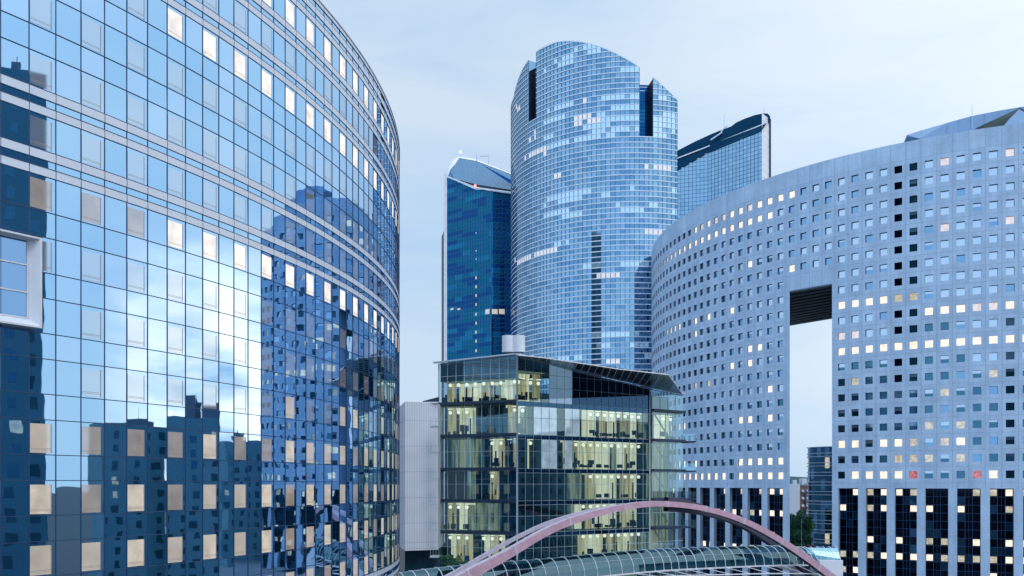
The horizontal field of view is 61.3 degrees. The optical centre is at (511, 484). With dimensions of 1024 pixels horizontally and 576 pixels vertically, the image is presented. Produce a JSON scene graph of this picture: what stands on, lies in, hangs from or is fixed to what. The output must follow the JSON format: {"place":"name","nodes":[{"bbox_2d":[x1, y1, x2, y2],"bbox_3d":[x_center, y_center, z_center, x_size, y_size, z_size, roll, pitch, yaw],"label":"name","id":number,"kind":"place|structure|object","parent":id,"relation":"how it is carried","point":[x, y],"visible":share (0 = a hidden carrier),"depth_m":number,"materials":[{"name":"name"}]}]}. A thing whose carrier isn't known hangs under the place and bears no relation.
{"place":"outdoors","nodes":[
{"label":"outdoors","id":0,"kind":"place"},
{"bbox_2d":[442,151,510,541],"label":"office tower","id":1,"kind":"structure","parent":0,"point":[476,278],"depth_m":336.59,"materials":[{"name":"blue glass"}]},
{"bbox_2d":[400,547,704,575],"bbox_3d":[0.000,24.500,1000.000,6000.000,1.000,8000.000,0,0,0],"label":"ground","id":2,"kind":"structure","parent":0,"point":[402,560],"depth_m":246.80,"materials":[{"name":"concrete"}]},
{"bbox_2d":[0,0,399,575],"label":"office building","id":3,"kind":"structure","parent":2,"relation":"on","point":[199,287],"depth_m":59.28,"materials":[{"name":"blue glass"}]},
{"bbox_2d":[30,0,51,30],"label":"window","id":4,"kind":"structure","parent":3,"relation":"in","point":[40,10],"depth_m":49.60,"materials":[{"name":"blue glass"}]},
{"bbox_2d":[30,53,51,90],"bbox_3d":[-27.021,-23.649,49.572,0.004,1.684,1.243,0,0,33],"label":"window","id":5,"kind":"structure","parent":3,"relation":"in","point":[40,68],"depth_m":49.55,"materials":[{"name":"blue glass"}]},
{"bbox_2d":[30,115,51,150],"bbox_3d":[-27.021,-20.149,49.572,0.004,1.684,1.243,0,0,33],"label":"window","id":6,"kind":"structure","parent":3,"relation":"in","point":[40,129],"depth_m":49.55,"materials":[{"name":"beige glass"}]},
{"bbox_2d":[30,177,51,211],"bbox_3d":[-27.021,-16.649,49.572,0.004,1.684,1.243,0,0,33],"label":"window","id":7,"kind":"structure","parent":3,"relation":"in","point":[40,190],"depth_m":49.55,"materials":[{"name":"beige glass"}]},
{"bbox_2d":[30,423,51,452],"bbox_3d":[-27.021,-2.649,49.572,0.004,1.684,1.243,0,0,33],"label":"window","id":8,"kind":"structure","parent":3,"relation":"in","point":[40,434],"depth_m":49.55,"materials":[{"name":"beige glass"}]},
{"bbox_2d":[30,485,51,513],"bbox_3d":[-27.021,0.851,49.572,0.004,1.684,1.243,0,0,33],"label":"window","id":9,"kind":"structure","parent":3,"relation":"in","point":[40,495],"depth_m":49.57,"materials":[{"name":"beige glass"}]},
{"bbox_2d":[30,545,51,575],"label":"window","id":10,"kind":"structure","parent":3,"relation":"in","point":[40,556],"depth_m":49.55,"materials":[{"name":"beige glass"}]},
{"bbox_2d":[42,241,51,271],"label":"window","id":11,"kind":"structure","parent":3,"relation":"in","point":[46,246],"depth_m":49.84,"materials":[{"name":"blue glass"}]},
{"bbox_2d":[82,17,100,52],"bbox_3d":[-25.401,-27.149,52.200,0.004,1.684,1.243,0,0,31],"label":"window","id":12,"kind":"structure","parent":3,"relation":"in","point":[91,31],"depth_m":52.20,"materials":[{"name":"blue glass"}]},
{"bbox_2d":[82,75,100,110],"bbox_3d":[-25.401,-23.649,52.200,0.004,1.684,1.243,0,0,31],"label":"window","id":13,"kind":"structure","parent":3,"relation":"in","point":[91,89],"depth_m":52.20,"materials":[{"name":"blue glass"}]},
{"bbox_2d":[82,134,100,167],"bbox_3d":[-25.401,-20.149,52.200,0.004,1.684,1.243,0,0,31],"label":"window","id":14,"kind":"structure","parent":3,"relation":"in","point":[91,147],"depth_m":52.20,"materials":[{"name":"blue glass"}]},
{"bbox_2d":[82,192,100,224],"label":"window","id":15,"kind":"structure","parent":3,"relation":"in","point":[91,205],"depth_m":52.20,"materials":[{"name":"beige glass"}]},
{"bbox_2d":[82,251,100,282],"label":"window","id":16,"kind":"structure","parent":3,"relation":"in","point":[91,262],"depth_m":52.20,"materials":[{"name":"blue glass"}]},
{"bbox_2d":[82,309,100,339],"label":"window","id":17,"kind":"structure","parent":3,"relation":"in","point":[91,320],"depth_m":52.20,"materials":[{"name":"blue glass"}]},
{"bbox_2d":[82,368,100,396],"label":"window","id":18,"kind":"structure","parent":3,"relation":"in","point":[91,378],"depth_m":52.20,"materials":[{"name":"blue glass"}]},
{"bbox_2d":[82,426,100,454],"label":"window","id":19,"kind":"structure","parent":3,"relation":"in","point":[91,436],"depth_m":52.20,"materials":[{"name":"beige glass"}]},
{"bbox_2d":[82,485,100,512],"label":"window","id":20,"kind":"structure","parent":3,"relation":"in","point":[91,494],"depth_m":52.20,"materials":[{"name":"beige glass"}]},
{"bbox_2d":[82,542,100,570],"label":"window","id":21,"kind":"structure","parent":3,"relation":"in","point":[91,552],"depth_m":52.20,"materials":[{"name":"beige glass"}]},
{"bbox_2d":[128,0,143,18],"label":"window","id":22,"kind":"structure","parent":3,"relation":"in","point":[136,7],"depth_m":54.97,"materials":[{"name":"blue glass"}]},
{"bbox_2d":[128,40,143,73],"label":"window","id":23,"kind":"structure","parent":3,"relation":"in","point":[135,52],"depth_m":54.85,"materials":[{"name":"blue glass"}]},
{"bbox_2d":[128,95,143,128],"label":"window","id":24,"kind":"structure","parent":3,"relation":"in","point":[135,107],"depth_m":54.85,"materials":[{"name":"blue glass"}]},
{"bbox_2d":[128,151,143,182],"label":"window","id":25,"kind":"structure","parent":3,"relation":"in","point":[135,162],"depth_m":54.85,"materials":[{"name":"blue glass"}]},
{"bbox_2d":[128,207,143,237],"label":"window","id":26,"kind":"structure","parent":3,"relation":"in","point":[135,217],"depth_m":54.85,"materials":[{"name":"beige glass"}]},
{"bbox_2d":[128,262,143,291],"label":"window","id":27,"kind":"structure","parent":3,"relation":"in","point":[135,272],"depth_m":54.85,"materials":[{"name":"blue"}]},
{"bbox_2d":[128,318,143,346],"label":"window","id":28,"kind":"structure","parent":3,"relation":"in","point":[135,327],"depth_m":54.85,"materials":[{"name":"beige"}]},
{"bbox_2d":[128,373,143,401],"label":"window","id":29,"kind":"structure","parent":3,"relation":"in","point":[135,382],"depth_m":54.85,"materials":[{"name":"beige"}]},
{"bbox_2d":[128,429,143,455],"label":"window","id":30,"kind":"structure","parent":3,"relation":"in","point":[135,437],"depth_m":54.85,"materials":[{"name":"beige glass"}]},
{"bbox_2d":[128,485,143,510],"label":"window","id":31,"kind":"structure","parent":3,"relation":"in","point":[135,492],"depth_m":54.88,"materials":[{"name":"beige glass"}]},
{"bbox_2d":[128,539,143,566],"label":"window","id":32,"kind":"structure","parent":3,"relation":"in","point":[135,547],"depth_m":54.85,"materials":[{"name":"beige glass"}]},
{"bbox_2d":[168,8,182,41],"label":"window","id":33,"kind":"structure","parent":3,"relation":"in","point":[175,21],"depth_m":57.62,"materials":[{"name":"beige glass"}]},
{"bbox_2d":[168,61,182,93],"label":"window","id":34,"kind":"structure","parent":3,"relation":"in","point":[175,73],"depth_m":57.62,"materials":[{"name":"blue glass"}]},
{"bbox_2d":[168,114,182,145],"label":"window","id":35,"kind":"structure","parent":3,"relation":"in","point":[175,125],"depth_m":57.62,"materials":[{"name":"blue glass"}]},
{"bbox_2d":[168,167,182,197],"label":"window","id":36,"kind":"structure","parent":3,"relation":"in","point":[175,178],"depth_m":57.62,"materials":[{"name":"blue glass"}]},
{"bbox_2d":[168,220,182,249],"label":"window","id":37,"kind":"structure","parent":3,"relation":"in","point":[175,230],"depth_m":57.62,"materials":[{"name":"beige glass"}]},
{"bbox_2d":[168,273,182,301],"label":"window","id":38,"kind":"structure","parent":3,"relation":"in","point":[175,282],"depth_m":57.62,"materials":[{"name":"beige glass"}]},
{"bbox_2d":[168,326,182,353],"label":"window","id":39,"kind":"structure","parent":3,"relation":"in","point":[175,335],"depth_m":57.62,"materials":[{"name":"beige"}]},
{"bbox_2d":[168,379,182,405],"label":"window","id":40,"kind":"structure","parent":3,"relation":"in","point":[175,387],"depth_m":57.62,"materials":[{"name":"blue"}]},
{"bbox_2d":[168,432,182,457],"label":"window","id":41,"kind":"structure","parent":3,"relation":"in","point":[175,439],"depth_m":57.62,"materials":[{"name":"beige glass"}]},
{"bbox_2d":[168,485,182,509],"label":"window","id":42,"kind":"structure","parent":3,"relation":"in","point":[175,492],"depth_m":57.62,"materials":[{"name":"beige glass"}]},
{"bbox_2d":[168,537,182,562],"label":"window","id":43,"kind":"structure","parent":3,"relation":"in","point":[175,544],"depth_m":57.62,"materials":[{"name":"beige glass"}]},
{"bbox_2d":[203,0,215,11],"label":"window","id":44,"kind":"structure","parent":3,"relation":"in","point":[211,4],"depth_m":60.54,"materials":[{"name":"blue glass"}]},
{"bbox_2d":[203,30,215,61],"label":"window","id":45,"kind":"structure","parent":3,"relation":"in","point":[209,41],"depth_m":60.37,"materials":[{"name":"beige glass"}]},
{"bbox_2d":[203,80,215,110],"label":"window","id":46,"kind":"structure","parent":3,"relation":"in","point":[209,91],"depth_m":60.37,"materials":[{"name":"blue glass"}]},
{"bbox_2d":[203,131,215,160],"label":"window","id":47,"kind":"structure","parent":3,"relation":"in","point":[209,141],"depth_m":60.37,"materials":[{"name":"blue glass"}]},
{"bbox_2d":[203,181,215,210],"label":"window","id":48,"kind":"structure","parent":3,"relation":"in","point":[209,191],"depth_m":60.37,"materials":[{"name":"blue glass"}]},
{"bbox_2d":[203,232,215,259],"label":"window","id":49,"kind":"structure","parent":3,"relation":"in","point":[209,241],"depth_m":60.37,"materials":[{"name":"beige glass"}]},
{"bbox_2d":[203,283,215,309],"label":"window","id":50,"kind":"structure","parent":3,"relation":"in","point":[209,291],"depth_m":60.37,"materials":[{"name":"beige glass"}]},
{"bbox_2d":[203,333,215,359],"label":"window","id":51,"kind":"structure","parent":3,"relation":"in","point":[209,341],"depth_m":60.37,"materials":[{"name":"beige"}]},
{"bbox_2d":[203,384,215,408],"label":"window","id":52,"kind":"structure","parent":3,"relation":"in","point":[209,391],"depth_m":60.37,"materials":[{"name":"beige glass"}]},
{"bbox_2d":[203,434,215,458],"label":"window","id":53,"kind":"structure","parent":3,"relation":"in","point":[209,441],"depth_m":60.37,"materials":[{"name":"beige glass"}]},
{"bbox_2d":[203,485,215,508],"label":"window","id":54,"kind":"structure","parent":3,"relation":"in","point":[209,491],"depth_m":60.37,"materials":[{"name":"beige glass"}]},
{"bbox_2d":[203,534,215,558],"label":"window","id":55,"kind":"structure","parent":3,"relation":"in","point":[209,541],"depth_m":60.37,"materials":[{"name":"beige glass"}]},
{"bbox_2d":[235,3,245,32],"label":"window","id":56,"kind":"structure","parent":3,"relation":"in","point":[240,14],"depth_m":63.26,"materials":[{"name":"blue glass"}]},
{"bbox_2d":[235,51,245,80],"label":"window","id":57,"kind":"structure","parent":3,"relation":"in","point":[240,61],"depth_m":63.26,"materials":[{"name":"beige glass"}]},
{"bbox_2d":[235,99,245,127],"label":"window","id":58,"kind":"structure","parent":3,"relation":"in","point":[240,109],"depth_m":63.26,"materials":[{"name":"blue glass"}]},
{"bbox_2d":[235,147,245,174],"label":"window","id":59,"kind":"structure","parent":3,"relation":"in","point":[240,156],"depth_m":63.26,"materials":[{"name":"blue glass"}]},
{"bbox_2d":[235,196,245,222],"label":"window","id":60,"kind":"structure","parent":3,"relation":"in","point":[240,204],"depth_m":63.26,"materials":[{"name":"blue glass"}]},
{"bbox_2d":[235,244,245,269],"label":"window","id":61,"kind":"structure","parent":3,"relation":"in","point":[240,251],"depth_m":63.26,"materials":[{"name":"beige glass"}]},
{"bbox_2d":[235,292,245,317],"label":"window","id":62,"kind":"structure","parent":3,"relation":"in","point":[240,299],"depth_m":63.26,"materials":[{"name":"beige glass"}]},
{"bbox_2d":[235,340,245,364],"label":"window","id":63,"kind":"structure","parent":3,"relation":"in","point":[240,347],"depth_m":63.26,"materials":[{"name":"beige glass"}]},
{"bbox_2d":[235,388,245,412],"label":"window","id":64,"kind":"structure","parent":3,"relation":"in","point":[240,394],"depth_m":63.26,"materials":[{"name":"beige glass"}]},
{"bbox_2d":[235,436,245,459],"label":"window","id":65,"kind":"structure","parent":3,"relation":"in","point":[240,442],"depth_m":63.26,"materials":[{"name":"beige glass"}]},
{"bbox_2d":[235,485,245,507],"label":"window","id":66,"kind":"structure","parent":3,"relation":"in","point":[240,490],"depth_m":63.26,"materials":[{"name":"beige glass"}]},
{"bbox_2d":[235,532,245,555],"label":"window","id":67,"kind":"structure","parent":3,"relation":"in","point":[240,538],"depth_m":63.26,"materials":[{"name":"beige glass"}]},
{"bbox_2d":[262,24,271,52],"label":"window","id":68,"kind":"structure","parent":3,"relation":"in","point":[266,33],"depth_m":66.06,"materials":[{"name":"blue glass"}]},
{"bbox_2d":[262,70,271,97],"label":"window","id":69,"kind":"structure","parent":3,"relation":"in","point":[266,78],"depth_m":66.06,"materials":[{"name":"beige glass"}]},
{"bbox_2d":[262,116,271,143],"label":"window","id":70,"kind":"structure","parent":3,"relation":"in","point":[266,124],"depth_m":66.12,"materials":[{"name":"blue glass"}]},
{"bbox_2d":[262,162,271,188],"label":"window","id":71,"kind":"structure","parent":3,"relation":"in","point":[266,169],"depth_m":66.12,"materials":[{"name":"blue glass"}]},
{"bbox_2d":[262,208,271,233],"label":"window","id":72,"kind":"structure","parent":3,"relation":"in","point":[266,215],"depth_m":66.13,"materials":[{"name":"blue glass"}]},
{"bbox_2d":[262,254,271,279],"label":"window","id":73,"kind":"structure","parent":3,"relation":"in","point":[266,261],"depth_m":66.13,"materials":[{"name":"beige glass"}]},
{"bbox_2d":[262,300,271,324],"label":"window","id":74,"kind":"structure","parent":3,"relation":"in","point":[266,306],"depth_m":66.12,"materials":[{"name":"blue glass"}]},
{"bbox_2d":[262,346,271,369],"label":"window","id":75,"kind":"structure","parent":3,"relation":"in","point":[266,352],"depth_m":66.06,"materials":[{"name":"blue glass"}]},
{"bbox_2d":[262,392,271,415],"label":"window","id":76,"kind":"structure","parent":3,"relation":"in","point":[266,397],"depth_m":66.06,"materials":[{"name":"blue glass"}]},
{"bbox_2d":[262,439,271,460],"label":"window","id":77,"kind":"structure","parent":3,"relation":"in","point":[266,443],"depth_m":66.12,"materials":[{"name":"beige glass"}]},
{"bbox_2d":[262,485,271,506],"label":"window","id":78,"kind":"structure","parent":3,"relation":"in","point":[266,489],"depth_m":66.06,"materials":[{"name":"beige glass"}]},
{"bbox_2d":[262,530,271,552],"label":"window","id":79,"kind":"structure","parent":3,"relation":"in","point":[267,534],"depth_m":66.06,"materials":[{"name":"beige glass"}]},
{"bbox_2d":[286,0,293,26],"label":"window","id":80,"kind":"structure","parent":3,"relation":"in","point":[289,7],"depth_m":69.02,"materials":[{"name":"beige glass"}]},
{"bbox_2d":[286,43,293,69],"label":"window","id":81,"kind":"structure","parent":3,"relation":"in","point":[289,51],"depth_m":68.95,"materials":[{"name":"blue glass"}]},
{"bbox_2d":[286,88,293,113],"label":"window","id":82,"kind":"structure","parent":3,"relation":"in","point":[289,94],"depth_m":68.95,"materials":[{"name":"beige glass"}]},
{"bbox_2d":[286,132,293,156],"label":"window","id":83,"kind":"structure","parent":3,"relation":"in","point":[289,138],"depth_m":68.95,"materials":[{"name":"blue glass"}]},
{"bbox_2d":[286,176,293,200],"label":"window","id":84,"kind":"structure","parent":3,"relation":"in","point":[289,182],"depth_m":68.95,"materials":[{"name":"blue glass"}]},
{"bbox_2d":[286,220,293,243],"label":"window","id":85,"kind":"structure","parent":3,"relation":"in","point":[289,225],"depth_m":68.95,"materials":[{"name":"blue glass"}]},
{"bbox_2d":[286,264,293,287],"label":"window","id":86,"kind":"structure","parent":3,"relation":"in","point":[289,269],"depth_m":68.95,"materials":[{"name":"beige glass"}]},
{"bbox_2d":[400,397,444,570],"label":"concrete building","id":87,"kind":"structure","parent":2,"relation":"on","point":[421,485],"depth_m":133.69,"materials":[{"name":"grey concrete"}]},
{"bbox_2d":[440,554,467,565],"bbox_3d":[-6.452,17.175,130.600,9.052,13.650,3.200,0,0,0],"label":"hedge","id":88,"kind":"object","parent":2,"relation":"on","point":[443,557],"visible":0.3,"depth_m":130.21,"materials":[{"name":"green plant"}]},
{"bbox_2d":[511,40,677,395],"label":"glass tower","id":89,"kind":"structure","parent":2,"relation":"on","point":[594,172],"depth_m":282.73,"materials":[{"name":"blue glass"}]},
{"bbox_2d":[399,497,842,575],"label":"footbridge","id":90,"kind":"object","parent":2,"relation":"on","point":[778,551],"visible":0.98,"depth_m":118.93,"materials":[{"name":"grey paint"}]},
{"bbox_2d":[678,113,770,218],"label":"glass tower","id":91,"kind":"structure","parent":2,"relation":"on","point":[737,156],"depth_m":412.33,"materials":[{"name":"blue glass"}]},
{"bbox_2d":[651,107,1023,575],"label":"concrete tower","id":92,"kind":"structure","parent":2,"relation":"on","point":[901,265],"depth_m":191.73,"materials":[{"name":"blue"}]},
{"bbox_2d":[989,437,997,444],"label":"window","id":93,"kind":"structure","parent":92,"relation":"in","point":[992,440],"depth_m":179.89,"materials":[{"name":"blue glass"}]},
{"bbox_2d":[989,420,997,427],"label":"window","id":94,"kind":"structure","parent":92,"relation":"in","point":[992,423],"depth_m":179.89,"materials":[{"name":"blue glass"}]},
{"bbox_2d":[989,403,997,410],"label":"window","id":95,"kind":"structure","parent":92,"relation":"in","point":[992,406],"depth_m":179.89,"materials":[{"name":"blue glass"}]},
{"bbox_2d":[989,386,997,393],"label":"window","id":96,"kind":"structure","parent":92,"relation":"in","point":[992,390],"depth_m":179.89,"materials":[{"name":"blue glass"}]},
{"bbox_2d":[989,336,997,343],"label":"window","id":97,"kind":"structure","parent":92,"relation":"in","point":[992,339],"depth_m":179.89,"materials":[{"name":"white glass"}]},
{"bbox_2d":[989,319,997,326],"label":"window","id":98,"kind":"structure","parent":92,"relation":"in","point":[992,322],"depth_m":179.89,"materials":[{"name":"blue glass"}]},
{"bbox_2d":[989,302,997,309],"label":"window","id":99,"kind":"structure","parent":92,"relation":"in","point":[992,306],"depth_m":179.89,"materials":[{"name":"white glass"}]},
{"bbox_2d":[989,285,997,292],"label":"window","id":100,"kind":"structure","parent":92,"relation":"in","point":[992,289],"depth_m":179.89,"materials":[{"name":"blue glass"}]},
{"bbox_2d":[989,252,997,259],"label":"window","id":101,"kind":"structure","parent":92,"relation":"in","point":[992,255],"depth_m":179.89,"materials":[{"name":"blue glass"}]},
{"bbox_2d":[989,235,997,242],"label":"window","id":102,"kind":"structure","parent":92,"relation":"in","point":[993,238],"depth_m":179.89,"materials":[{"name":"blue glass"}]},
{"bbox_2d":[433,335,695,575],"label":"office block","id":103,"kind":"structure","parent":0,"point":[520,458],"depth_m":142.48,"materials":[{"name":"green"}]},
{"bbox_2d":[320,0,1023,476],"label":"sky","id":104,"kind":"structure","parent":0,"point":[832,79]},
{"bbox_2d":[790,478,807,516],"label":"apartment house","id":105,"kind":"structure","parent":0,"point":[798,497],"depth_m":350.00,"materials":[{"name":"white concrete"}]},
{"bbox_2d":[790,476,807,485],"bbox_3d":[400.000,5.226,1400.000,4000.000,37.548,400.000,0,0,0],"label":"building","id":106,"kind":"structure","parent":0,"point":[794,478],"depth_m":1287.36,"materials":[{"name":"grey concrete"}]},
{"bbox_2d":[807,446,831,546],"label":"office building","id":107,"kind":"structure","parent":0,"point":[819,491],"depth_m":257.03,"materials":[{"name":"blue glass"}]},
{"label":"pavement","id":108,"kind":"structure","parent":0,"visible":0},
{"bbox_2d":[790,528,806,546],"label":"tree","id":109,"kind":"object","parent":108,"relation":"on","point":[795,538],"visible":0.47,"depth_m":224.50,"materials":[{"name":"green plant"}]},
{"bbox_2d":[790,514,812,546],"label":"tree","id":110,"kind":"object","parent":108,"relation":"on","point":[795,520],"visible":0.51,"depth_m":234.56,"materials":[{"name":"green plant"}]},
{"bbox_2d":[790,510,815,532],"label":"tree","id":111,"kind":"object","parent":108,"relation":"on","point":[801,512],"visible":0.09,"depth_m":247.38,"materials":[{"name":"green plant"}]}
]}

